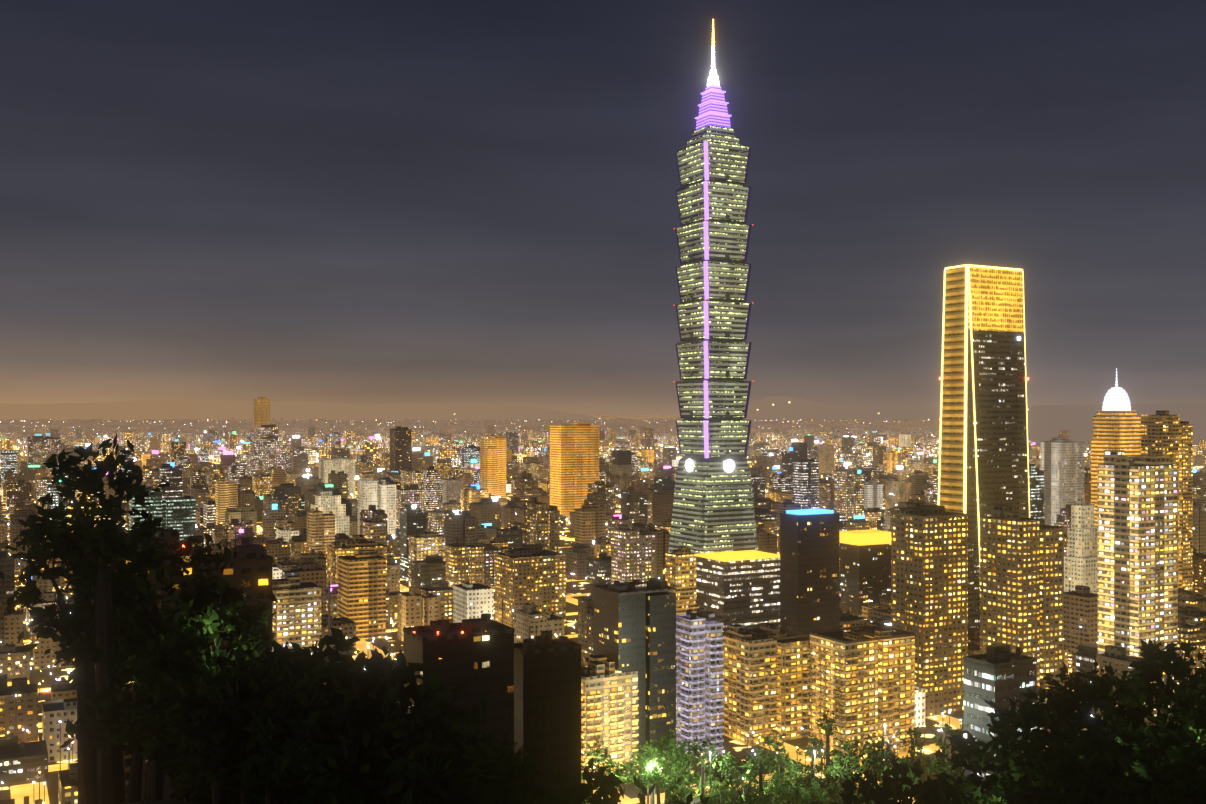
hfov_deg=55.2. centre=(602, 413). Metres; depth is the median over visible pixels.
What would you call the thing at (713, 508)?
skyscraper
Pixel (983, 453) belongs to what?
nan shan
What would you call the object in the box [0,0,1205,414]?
sky
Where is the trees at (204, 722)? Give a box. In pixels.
[0,434,1205,803]
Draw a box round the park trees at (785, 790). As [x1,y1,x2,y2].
[581,710,963,803]
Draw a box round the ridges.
[0,396,1205,447]
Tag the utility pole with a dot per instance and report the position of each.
(329, 598)
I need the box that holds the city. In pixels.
[0,397,1205,803]
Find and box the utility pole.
[317,580,341,661]
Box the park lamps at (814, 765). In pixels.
[650,725,885,803]
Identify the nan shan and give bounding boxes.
[938,264,1029,628]
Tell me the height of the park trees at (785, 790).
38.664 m
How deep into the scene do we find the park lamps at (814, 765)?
443.31 m
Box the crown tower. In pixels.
[1091,368,1140,527]
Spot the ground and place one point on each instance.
(392, 643)
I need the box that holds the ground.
[0,415,1205,803]
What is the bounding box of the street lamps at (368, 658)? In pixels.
[0,418,1203,803]
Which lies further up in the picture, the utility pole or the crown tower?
the crown tower
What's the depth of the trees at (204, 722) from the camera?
58.51 m

